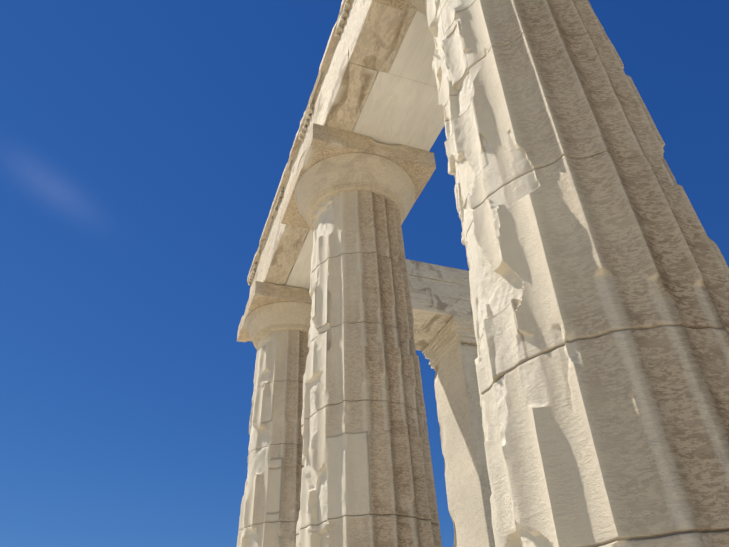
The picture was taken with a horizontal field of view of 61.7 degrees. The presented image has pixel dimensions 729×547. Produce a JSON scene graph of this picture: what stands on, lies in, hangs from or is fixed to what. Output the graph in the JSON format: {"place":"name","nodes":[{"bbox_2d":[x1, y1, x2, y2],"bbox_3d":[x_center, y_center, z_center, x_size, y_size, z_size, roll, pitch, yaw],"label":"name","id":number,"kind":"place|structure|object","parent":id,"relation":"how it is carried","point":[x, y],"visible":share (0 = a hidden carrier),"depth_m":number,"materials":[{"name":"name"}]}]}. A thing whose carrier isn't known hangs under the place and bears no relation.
{"place":"outdoors","nodes":[
{"label":"outdoors","id":0,"kind":"place"},
{"bbox_2d":[0,0,728,546],"label":"sky","id":1,"kind":"structure","parent":0,"point":[146,145],"materials":[{"name":"blue"}]},
{"bbox_3d":[7.524,3.380,0.091,14.656,1.057,23.956,10,-37,-17],"label":"stepped base","id":2,"kind":"object","parent":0,"visible":0},
{"bbox_2d":[237,281,311,546],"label":"doric column","id":3,"kind":"structure","parent":2,"relation":"on","point":[274,326],"depth_m":9.67,"materials":[{"name":"stone"}]},
{"bbox_2d":[281,123,441,546],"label":"doric column","id":4,"kind":"structure","parent":2,"relation":"on","point":[367,477],"depth_m":6.47,"materials":[{"name":"stone"}]},
{"bbox_2d":[422,316,494,546],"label":"pillar","id":5,"kind":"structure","parent":2,"relation":"on","point":[449,351],"depth_m":10.98,"materials":[{"name":"stone"}]},
{"bbox_2d":[406,259,472,350],"bbox_3d":[1.151,0.695,12.523,3.822,1.154,1.509,10,-37,-17],"label":"architrave","id":6,"kind":"object","parent":5,"relation":"on","point":[440,296],"visible":0.27,"depth_m":11.98,"materials":[{"name":"stone"}]},
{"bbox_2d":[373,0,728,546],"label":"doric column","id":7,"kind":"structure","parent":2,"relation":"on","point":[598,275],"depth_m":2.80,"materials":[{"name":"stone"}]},
{"bbox_2d":[247,0,444,296],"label":"architrave","id":8,"kind":"object","parent":7,"relation":"on","point":[376,79],"visible":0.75,"depth_m":7.64,"materials":[{"name":"stone"}]}
]}

